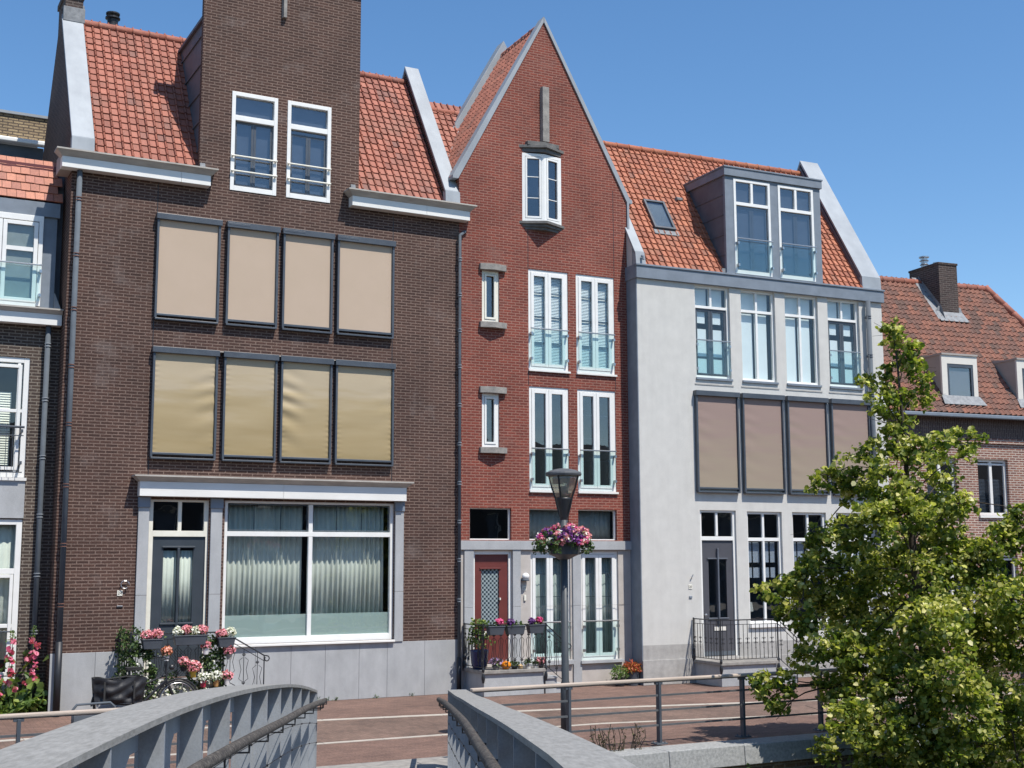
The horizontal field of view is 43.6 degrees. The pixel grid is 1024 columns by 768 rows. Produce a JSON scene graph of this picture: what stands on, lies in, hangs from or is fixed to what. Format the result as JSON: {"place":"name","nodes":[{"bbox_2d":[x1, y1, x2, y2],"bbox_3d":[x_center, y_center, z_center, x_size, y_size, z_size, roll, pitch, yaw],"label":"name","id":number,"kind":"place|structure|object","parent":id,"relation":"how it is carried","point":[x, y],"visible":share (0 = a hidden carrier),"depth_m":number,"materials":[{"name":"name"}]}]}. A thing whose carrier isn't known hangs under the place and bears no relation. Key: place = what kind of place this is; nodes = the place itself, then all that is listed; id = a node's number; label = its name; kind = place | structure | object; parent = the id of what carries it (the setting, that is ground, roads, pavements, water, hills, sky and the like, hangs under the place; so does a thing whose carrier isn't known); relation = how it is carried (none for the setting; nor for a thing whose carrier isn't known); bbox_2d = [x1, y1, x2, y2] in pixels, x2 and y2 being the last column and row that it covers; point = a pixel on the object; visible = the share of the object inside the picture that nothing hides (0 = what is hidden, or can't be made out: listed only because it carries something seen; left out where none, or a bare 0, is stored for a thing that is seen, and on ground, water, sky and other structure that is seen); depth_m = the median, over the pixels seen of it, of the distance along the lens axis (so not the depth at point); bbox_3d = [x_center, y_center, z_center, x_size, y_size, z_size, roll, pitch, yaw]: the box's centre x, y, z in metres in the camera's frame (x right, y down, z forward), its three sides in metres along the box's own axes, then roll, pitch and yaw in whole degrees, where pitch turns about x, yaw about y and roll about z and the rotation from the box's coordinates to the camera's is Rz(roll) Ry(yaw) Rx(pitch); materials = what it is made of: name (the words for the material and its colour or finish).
{"place":"outdoors","nodes":[
{"label":"outdoors","id":0,"kind":"place"},
{"bbox_2d":[0,666,1019,767],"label":"street","id":1,"kind":"structure","parent":0,"point":[375,751],"depth_m":22.35,"materials":[{"name":"brown brick"}]},
{"bbox_2d":[0,667,15,713],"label":"hollyhock","id":2,"kind":"object","parent":1,"relation":"on","point":[5,689],"visible":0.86,"depth_m":23.15,"materials":[{"name":"green plant"}]},
{"bbox_2d":[0,630,30,713],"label":"hollyhock","id":3,"kind":"object","parent":1,"relation":"on","point":[11,684],"visible":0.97,"depth_m":23.20,"materials":[{"name":"green plant"}]},
{"bbox_2d":[0,692,46,713],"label":"ground cover","id":4,"kind":"object","parent":1,"relation":"on","point":[29,702],"visible":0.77,"depth_m":23.17,"materials":[{"name":"green plant"}]},
{"bbox_2d":[11,625,48,712],"bbox_3d":[-8.828,5.299,23.438,0.667,1.734,0.517,4,-9,-28],"label":"hollyhock","id":5,"kind":"object","parent":1,"relation":"on","point":[32,677],"visible":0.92,"depth_m":23.45,"materials":[{"name":"green plant"}]},
{"bbox_2d":[0,109,64,713],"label":"brick house","id":6,"kind":"structure","parent":1,"relation":"on","point":[31,209],"depth_m":24.38,"materials":[{"name":"brown brick"}]},
{"bbox_2d":[0,519,21,680],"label":"window","id":7,"kind":"structure","parent":6,"relation":"in","point":[10,529],"depth_m":23.86,"materials":[{"name":"white paint"}]},
{"bbox_2d":[0,356,29,477],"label":"window","id":8,"kind":"structure","parent":6,"relation":"in","point":[5,411],"depth_m":24.25,"materials":[{"name":"white paint"}]},
{"bbox_2d":[0,211,43,306],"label":"window","id":9,"kind":"structure","parent":6,"relation":"in","point":[20,241],"depth_m":24.63,"materials":[{"name":"white paint"}]},
{"bbox_2d":[71,701,115,722],"bbox_3d":[-7.031,5.576,21.528,0.721,0.449,0.041,4,-9,-28],"label":"bicycle stand","id":10,"kind":"object","parent":1,"relation":"on","point":[76,718],"visible":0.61,"depth_m":21.45,"materials":[{"name":"silver metal"}]},
{"bbox_2d":[0,708,231,766],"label":"quay railing","id":11,"kind":"object","parent":1,"relation":"on","point":[18,718],"visible":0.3,"depth_m":15.32,"materials":[{"name":"grey metal"}]},
{"bbox_2d":[90,656,196,708],"bbox_3d":[-6.433,5.378,22.507,1.866,1.119,0.600,4,-9,-28],"label":"bicycle","id":12,"kind":"object","parent":1,"relation":"on","point":[164,685],"visible":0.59,"depth_m":22.64,"materials":[{"name":"metal"}]},
{"bbox_2d":[91,675,146,704],"bbox_3d":[-6.842,5.310,22.296,0.920,0.464,0.479,4,-9,-28],"label":"pannier bag","id":13,"kind":"object","parent":12,"relation":"hanging from","point":[129,689],"visible":0.97,"depth_m":22.16,"materials":[{"name":"black fabric"}]},
{"bbox_2d":[117,631,269,707],"bbox_3d":[-6.022,5.390,24.164,2.636,1.530,1.189,4,-9,-28],"label":"stoop","id":14,"kind":"object","parent":1,"relation":"on","point":[208,685],"visible":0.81,"depth_m":23.65,"materials":[{"name":"metal"}]},
{"bbox_2d":[138,627,165,648],"bbox_3d":[-6.522,4.607,23.234,0.496,0.390,0.247,4,-9,-28],"label":"flower box","id":15,"kind":"object","parent":14,"relation":"attached to","point":[147,642],"visible":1,"depth_m":23.18,"materials":[{"name":"grey plastic"}]},
{"bbox_2d":[161,645,172,660],"bbox_3d":[-6.286,4.896,23.328,0.226,0.282,0.243,4,-9,-28],"label":"flower pot","id":16,"kind":"object","parent":14,"relation":"on","point":[166,651],"visible":0.98,"depth_m":23.28,"materials":[{"name":"orange plant"}]},
{"bbox_2d":[111,625,226,699],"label":"flowering plants","id":17,"kind":"object","parent":14,"relation":"attached to","point":[207,660],"visible":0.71,"depth_m":23.40,"materials":[{"name":"green plant"}]},
{"bbox_2d":[178,656,190,670],"bbox_3d":[-5.995,5.118,23.447,0.241,0.274,0.249,4,-9,-28],"label":"flower pot","id":18,"kind":"object","parent":14,"relation":"on","point":[184,662],"visible":1,"depth_m":23.40,"materials":[{"name":"pink plant"}]},
{"bbox_2d":[172,625,208,645],"bbox_3d":[-5.923,4.609,23.562,0.679,0.373,0.262,4,-9,-28],"label":"flower box","id":19,"kind":"object","parent":14,"relation":"attached to","point":[198,635],"visible":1,"depth_m":23.50,"materials":[{"name":"grey plastic"}]},
{"bbox_2d":[187,660,201,677],"bbox_3d":[-5.846,5.226,23.523,0.275,0.319,0.284,-5,-9,30],"label":"flower pot","id":20,"kind":"object","parent":14,"relation":"on","point":[193,670],"visible":1,"depth_m":23.48,"materials":[{"name":"pink plant"}]},
{"bbox_2d":[197,671,210,686],"bbox_3d":[-5.672,5.434,23.583,0.262,0.282,0.235,4,-9,-28],"label":"flower pot","id":21,"kind":"object","parent":14,"relation":"on","point":[203,680],"visible":1,"depth_m":23.53,"materials":[{"name":"white plant"}]},
{"bbox_2d":[200,641,210,653],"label":"flower pot","id":22,"kind":"object","parent":14,"relation":"on","point":[205,648],"visible":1,"depth_m":23.62,"materials":[{"name":"white ceramic"}]},
{"bbox_2d":[209,670,222,686],"bbox_3d":[-5.478,5.440,23.689,0.263,0.299,0.266,1,-8,-10],"label":"flower pot","id":23,"kind":"object","parent":14,"relation":"attached to","point":[215,679],"visible":1,"depth_m":23.64,"materials":[{"name":"white plant"}]},
{"bbox_2d":[215,627,236,646],"bbox_3d":[-5.328,4.707,23.848,0.417,0.372,0.241,4,-9,-28],"label":"flower box","id":24,"kind":"object","parent":14,"relation":"attached to","point":[223,639],"visible":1,"depth_m":23.80,"materials":[{"name":"grey plastic"}]},
{"bbox_2d":[221,669,233,684],"bbox_3d":[-5.292,5.440,23.801,0.233,0.287,0.215,-2,-8,12],"label":"flower pot","id":25,"kind":"object","parent":14,"relation":"on","point":[227,677],"visible":1,"depth_m":23.74,"materials":[{"name":"pink plant"}]},
{"bbox_2d":[223,645,235,659],"bbox_3d":[-5.259,4.988,23.870,0.255,0.282,0.214,4,-9,-28],"label":"flower pot","id":26,"kind":"object","parent":14,"relation":"on","point":[228,651],"visible":1,"depth_m":23.81,"materials":[{"name":"plant"}]},
{"bbox_2d":[42,0,476,711],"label":"brick house","id":27,"kind":"structure","parent":1,"relation":"on","point":[266,212],"depth_m":26.28,"materials":[{"name":"brick"}]},
{"bbox_2d":[148,537,204,677],"bbox_3d":[-6.472,4.290,24.738,1.015,2.668,0.187,4,-9,-28],"label":"door","id":28,"kind":"structure","parent":27,"relation":"in","point":[177,581],"depth_m":24.80,"materials":[{"name":"wood"}]},
{"bbox_2d":[149,499,208,536],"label":"window","id":29,"kind":"structure","parent":27,"relation":"in","point":[178,533],"depth_m":24.95,"materials":[{"name":"beige paint"}]},
{"bbox_2d":[230,91,277,195],"bbox_3d":[-5.350,-4.978,26.560,0.976,2.106,0.192,4,-9,-28],"label":"window","id":30,"kind":"structure","parent":27,"relation":"in","point":[272,125],"depth_m":26.57,"materials":[{"name":"white paint"}]},
{"bbox_2d":[222,500,393,644],"bbox_3d":[-4.122,3.819,26.093,3.626,2.821,0.110,4,-9,-28],"label":"window","id":31,"kind":"structure","parent":27,"relation":"in","point":[309,532],"depth_m":26.10,"materials":[{"name":"white paint"}]},
{"bbox_2d":[286,100,331,202],"bbox_3d":[-4.305,-4.905,27.113,0.966,2.106,0.192,4,-9,-28],"label":"window","id":32,"kind":"structure","parent":27,"relation":"in","point":[325,197],"depth_m":27.12,"materials":[{"name":"white paint"}]},
{"bbox_2d":[462,622,571,696],"bbox_3d":[0.088,5.828,27.386,2.126,1.500,1.139,4,-9,-26],"label":"stoop","id":33,"kind":"object","parent":1,"relation":"on","point":[488,676],"visible":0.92,"depth_m":26.86,"materials":[{"name":"concrete"}]},
{"bbox_2d":[466,617,495,669],"bbox_3d":[-0.672,5.458,27.009,0.558,1.075,0.500,4,-9,-26],"label":"potted shrub","id":34,"kind":"object","parent":33,"relation":"on","point":[474,658],"visible":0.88,"depth_m":26.91,"materials":[{"name":"green plant"}]},
{"bbox_2d":[485,618,505,634],"bbox_3d":[-0.346,5.029,26.571,0.437,0.344,0.207,4,-9,-26],"label":"flower box","id":35,"kind":"object","parent":33,"relation":"attached to","point":[495,629],"visible":1,"depth_m":26.51,"materials":[{"name":"grey plastic"}]},
{"bbox_2d":[489,657,503,669],"bbox_3d":[-0.334,5.824,26.690,0.308,0.262,0.270,-1,-8,6],"label":"flower pot","id":36,"kind":"object","parent":33,"relation":"on","point":[497,663],"visible":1,"depth_m":26.63,"materials":[{"name":"plant"}]},
{"bbox_2d":[501,659,510,668],"bbox_3d":[-0.127,5.864,26.811,0.206,0.212,0.206,-7,-10,41],"label":"pumpkin","id":37,"kind":"object","parent":33,"relation":"on","point":[505,664],"visible":1,"depth_m":26.74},
{"bbox_2d":[504,618,525,634],"bbox_3d":[0.053,5.058,26.761,0.455,0.335,0.257,4,-9,-26],"label":"flower box","id":38,"kind":"object","parent":33,"relation":"attached to","point":[511,628],"visible":1,"depth_m":26.68,"materials":[{"name":"grey plastic"}]},
{"bbox_2d":[510,659,519,668],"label":"flower pot","id":39,"kind":"object","parent":33,"relation":"on","point":[514,663],"visible":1,"depth_m":26.86,"materials":[{"name":"black ceramic"}]},
{"bbox_2d":[523,658,532,668],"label":"flower pot","id":40,"kind":"object","parent":33,"relation":"on","point":[525,662],"visible":1,"depth_m":26.96,"materials":[{"name":"white plant"}]},
{"bbox_2d":[525,617,544,632],"bbox_3d":[0.476,5.071,26.977,0.405,0.345,0.227,4,-9,-26],"label":"flower box","id":41,"kind":"object","parent":33,"relation":"attached to","point":[532,626],"visible":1,"depth_m":26.91,"materials":[{"name":"grey plastic"}]},
{"bbox_2d":[532,660,538,667],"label":"flower pot","id":42,"kind":"object","parent":33,"relation":"on","point":[533,662],"visible":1,"depth_m":27.06,"materials":[{"name":"green plant"}]},
{"bbox_2d":[536,657,544,667],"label":"flower pot","id":43,"kind":"object","parent":33,"relation":"on","point":[539,660],"visible":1,"depth_m":27.11,"materials":[{"name":"pink plant"}]},
{"bbox_2d":[430,17,631,689],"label":"brick house","id":44,"kind":"structure","parent":1,"relation":"on","point":[542,338],"depth_m":29.28,"materials":[{"name":"brick"}]},
{"bbox_2d":[470,508,509,539],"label":"window","id":45,"kind":"structure","parent":44,"relation":"in","point":[508,509],"depth_m":28.28,"materials":[{"name":"black glass"}]},
{"bbox_2d":[482,270,498,321],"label":"window","id":46,"kind":"structure","parent":44,"relation":"in","point":[495,275],"depth_m":28.76,"materials":[{"name":"beige paint"}]},
{"bbox_2d":[482,393,498,446],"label":"window","id":47,"kind":"structure","parent":44,"relation":"in","point":[495,397],"depth_m":28.37,"materials":[{"name":"white paint"}]},
{"bbox_2d":[475,554,507,562],"bbox_3d":[-0.470,3.820,28.040,0.815,0.180,0.040,4,-9,-26],"label":"door panel","id":48,"kind":"structure","parent":44,"relation":"in","point":[479,558],"depth_m":28.03,"materials":[{"name":"paint"}]},
{"bbox_2d":[475,563,507,662],"bbox_3d":[-0.458,4.975,27.865,0.805,2.145,0.085,4,-9,-26],"label":"door","id":49,"kind":"structure","parent":44,"relation":"in","point":[491,579],"depth_m":27.92,"materials":[{"name":"paint"}]},
{"bbox_2d":[522,153,544,220],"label":"bay window","id":50,"kind":"structure","parent":44,"relation":"in","point":[541,217],"depth_m":29.49,"materials":[{"name":"white paint"}]},
{"bbox_2d":[529,509,559,539],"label":"window","id":51,"kind":"structure","parent":44,"relation":"in","point":[539,519],"depth_m":28.86,"materials":[{"name":"grey glass"}]},
{"bbox_2d":[528,269,567,371],"bbox_3d":[0.805,-1.450,29.364,1.036,2.321,0.113,4,-9,-26],"label":"window","id":52,"kind":"structure","parent":44,"relation":"in","point":[546,293],"depth_m":29.37,"materials":[{"name":"white paint"}]},
{"bbox_2d":[529,386,568,490],"bbox_3d":[0.820,1.240,28.977,1.021,2.346,0.082,4,-9,-26],"label":"window","id":53,"kind":"structure","parent":44,"relation":"in","point":[548,391],"depth_m":28.95,"materials":[{"name":"white paint"}]},
{"bbox_2d":[530,551,569,660],"bbox_3d":[0.798,4.937,28.573,1.011,2.391,0.214,4,-9,-26],"label":"window","id":54,"kind":"structure","parent":44,"relation":"in","point":[545,569],"depth_m":28.59,"materials":[{"name":"white paint"}]},
{"bbox_2d":[544,154,560,224],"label":"bay window","id":55,"kind":"structure","parent":44,"relation":"in","point":[547,158],"depth_m":29.74,"materials":[{"name":"white paint"}]},
{"bbox_2d":[576,274,614,374],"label":"window","id":56,"kind":"structure","parent":44,"relation":"in","point":[595,280],"depth_m":29.92,"materials":[{"name":"white paint"}]},
{"bbox_2d":[577,389,615,491],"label":"window","id":57,"kind":"structure","parent":44,"relation":"in","point":[595,394],"depth_m":29.50,"materials":[{"name":"white paint"}]},
{"bbox_2d":[578,509,615,539],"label":"window","id":58,"kind":"structure","parent":44,"relation":"in","point":[597,521],"depth_m":29.50,"materials":[{"name":"grey glass"}]},
{"bbox_2d":[581,551,617,659],"bbox_3d":[1.927,5.024,29.125,1.001,2.421,0.214,4,-9,-26],"label":"window","id":59,"kind":"structure","parent":44,"relation":"in","point":[599,593],"depth_m":29.16,"materials":[{"name":"white paint"}]},
{"bbox_2d":[546,468,580,729],"bbox_3d":[0.817,3.419,19.877,0.570,4.220,0.570,4,-9,-28],"label":"street lamp","id":60,"kind":"object","parent":1,"relation":"on","point":[563,501],"visible":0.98,"depth_m":19.88,"materials":[{"name":"metal"}]},
{"bbox_2d":[531,522,594,559],"bbox_3d":[0.795,2.452,20.016,1.005,0.574,0.954,4,-9,-28],"label":"flower basket","id":61,"kind":"object","parent":60,"relation":"attached to","point":[562,543],"visible":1,"depth_m":19.77,"materials":[{"name":"pink plant"}]},
{"bbox_2d":[129,703,1000,758],"bbox_3d":[-8.819,5.059,16.059,80.047,0.014,1.901,4,-9,-26],"label":"kerb strip","id":62,"kind":"object","parent":1,"relation":"on","point":[557,726],"visible":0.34,"depth_m":21.78,"materials":[{"name":"stone"}]},
{"bbox_2d":[610,664,628,685],"bbox_3d":[2.401,6.508,28.649,0.459,0.481,0.473,4,-9,-26],"label":"potted plant","id":63,"kind":"object","parent":1,"relation":"on","point":[622,670],"visible":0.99,"depth_m":28.59,"materials":[{"name":"green plant"}]},
{"bbox_2d":[623,659,641,685],"bbox_3d":[2.715,6.476,28.822,0.498,0.590,0.484,-4,-9,23],"label":"potted plant","id":64,"kind":"object","parent":1,"relation":"on","point":[634,671],"visible":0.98,"depth_m":28.70,"materials":[{"name":"orange plant"}]},
{"bbox_2d":[693,617,799,686],"bbox_3d":[5.346,6.081,29.356,2.216,1.500,1.259,3,-9,-25],"label":"stoop","id":65,"kind":"object","parent":1,"relation":"on","point":[718,666],"visible":0.92,"depth_m":28.79,"materials":[{"name":"stone"}]},
{"bbox_2d":[470,659,1023,744],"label":"quay railing","id":66,"kind":"object","parent":1,"relation":"on","point":[657,682],"visible":0.45,"depth_m":19.44,"materials":[{"name":"grey metal"}]},
{"bbox_2d":[603,140,892,685],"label":"stucco house","id":67,"kind":"structure","parent":1,"relation":"on","point":[738,432],"depth_m":31.05,"materials":[{"name":"grey paint"}]},
{"bbox_2d":[694,285,729,378],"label":"window","id":68,"kind":"structure","parent":67,"relation":"in","point":[713,307],"depth_m":30.87,"materials":[{"name":"white paint"}]},
{"bbox_2d":[700,510,734,539],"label":"window","id":69,"kind":"structure","parent":67,"relation":"in","point":[716,537],"depth_m":30.17,"materials":[{"name":"white paint"}]},
{"bbox_2d":[702,540,734,655],"bbox_3d":[4.826,4.991,29.923,0.875,2.658,0.147,3,-9,-25],"label":"door","id":70,"kind":"structure","parent":67,"relation":"in","point":[711,549],"depth_m":29.95,"materials":[{"name":"grey paint"}]},
{"bbox_2d":[733,178,771,276],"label":"window","id":71,"kind":"structure","parent":67,"relation":"in","point":[751,207],"depth_m":31.64,"materials":[{"name":"white paint"}]},
{"bbox_2d":[740,290,774,381],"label":"window","id":72,"kind":"structure","parent":67,"relation":"in","point":[752,302],"depth_m":31.45,"materials":[{"name":"white paint"}]},
{"bbox_2d":[747,511,782,623],"bbox_3d":[5.998,4.380,30.634,1.016,2.641,0.135,3,-9,-25],"label":"window","id":73,"kind":"structure","parent":67,"relation":"in","point":[755,545],"depth_m":30.69,"materials":[{"name":"white paint"}]},
{"bbox_2d":[777,185,815,281],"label":"window","id":74,"kind":"structure","parent":67,"relation":"in","point":[795,213],"depth_m":32.21,"materials":[{"name":"white paint"}]},
{"bbox_2d":[784,295,818,384],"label":"window","id":75,"kind":"structure","parent":67,"relation":"in","point":[797,307],"depth_m":32.01,"materials":[{"name":"white glass"}]},
{"bbox_2d":[792,512,827,621],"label":"window","id":76,"kind":"structure","parent":67,"relation":"in","point":[800,546],"depth_m":31.24,"materials":[{"name":"white paint"}]},
{"bbox_2d":[827,299,859,387],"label":"window","id":77,"kind":"structure","parent":67,"relation":"in","point":[844,315],"depth_m":32.55,"materials":[{"name":"glass"}]},
{"bbox_2d":[836,513,870,620],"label":"window","id":78,"kind":"structure","parent":67,"relation":"in","point":[847,514],"depth_m":31.79,"materials":[{"name":"white paint"}]},
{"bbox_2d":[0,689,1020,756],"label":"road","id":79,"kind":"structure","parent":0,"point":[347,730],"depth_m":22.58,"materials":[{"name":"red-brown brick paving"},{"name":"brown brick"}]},
{"bbox_2d":[0,692,1020,741],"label":"kerb strip","id":80,"kind":"object","parent":79,"relation":"on","point":[516,710],"visible":0.41,"depth_m":23.98,"materials":[{"name":"stone"}]},
{"bbox_2d":[0,0,1023,318],"label":"sky","id":81,"kind":"structure","parent":0,"point":[911,112],"materials":[{"name":"blue"}]},
{"bbox_3d":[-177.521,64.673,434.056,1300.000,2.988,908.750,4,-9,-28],"label":"ground","id":82,"kind":"structure","parent":0,"visible":0},
{"bbox_2d":[609,720,1023,767],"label":"quay wall","id":83,"kind":"structure","parent":82,"relation":"on","point":[788,751],"depth_m":19.28,"materials":[{"name":"stone"}]},
{"bbox_2d":[0,684,637,767],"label":"footbridge","id":84,"kind":"object","parent":83,"relation":"on","point":[274,725],"visible":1,"depth_m":7.46,"materials":[{"name":"paint"}]},
{"bbox_2d":[316,756,447,767],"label":"landing","id":85,"kind":"object","parent":83,"relation":"on","point":[436,762],"visible":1,"depth_m":17.63,"materials":[{"name":"concrete"}]},
{"bbox_2d":[589,723,646,751],"bbox_3d":[1.577,5.188,18.749,0.947,0.430,0.289,4,-9,-28],"label":"weed","id":86,"kind":"object","parent":83,"relation":"on","point":[614,745],"visible":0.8,"depth_m":18.72,"materials":[{"name":"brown plant"}]},
{"bbox_2d":[317,693,987,767],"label":"weeds","id":87,"kind":"object","parent":83,"relation":"attached to","point":[747,764],"visible":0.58,"depth_m":19.91,"materials":[{"name":"green plant"}]},
{"bbox_2d":[795,256,1023,667],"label":"brick house","id":88,"kind":"structure","parent":82,"relation":"on","point":[970,337],"depth_m":35.17,"materials":[{"name":"brown brick"}]},
{"bbox_2d":[927,457,954,496],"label":"window","id":89,"kind":"structure","parent":88,"relation":"in","point":[929,488],"depth_m":33.96,"materials":[{"name":"white glass"}]},
{"bbox_2d":[938,575,975,626],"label":"window","id":90,"kind":"structure","parent":88,"relation":"in","point":[974,601],"depth_m":33.79,"materials":[{"name":"white glass"}]},
{"bbox_2d":[977,459,1007,514],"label":"window","id":91,"kind":"structure","parent":88,"relation":"in","point":[993,510],"depth_m":34.58,"materials":[{"name":"white glass"}]},
{"bbox_2d":[986,555,1017,602],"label":"window","id":92,"kind":"structure","parent":88,"relation":"in","point":[1013,567],"depth_m":34.41,"materials":[{"name":"white glass"}]},
{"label":"bank","id":93,"kind":"structure","parent":0,"visible":0},
{"bbox_2d":[745,315,1023,767],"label":"lime tree","id":94,"kind":"object","parent":93,"relation":"on","point":[975,686],"visible":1,"depth_m":19.35,"materials":[{"name":"green plant"}]}
]}

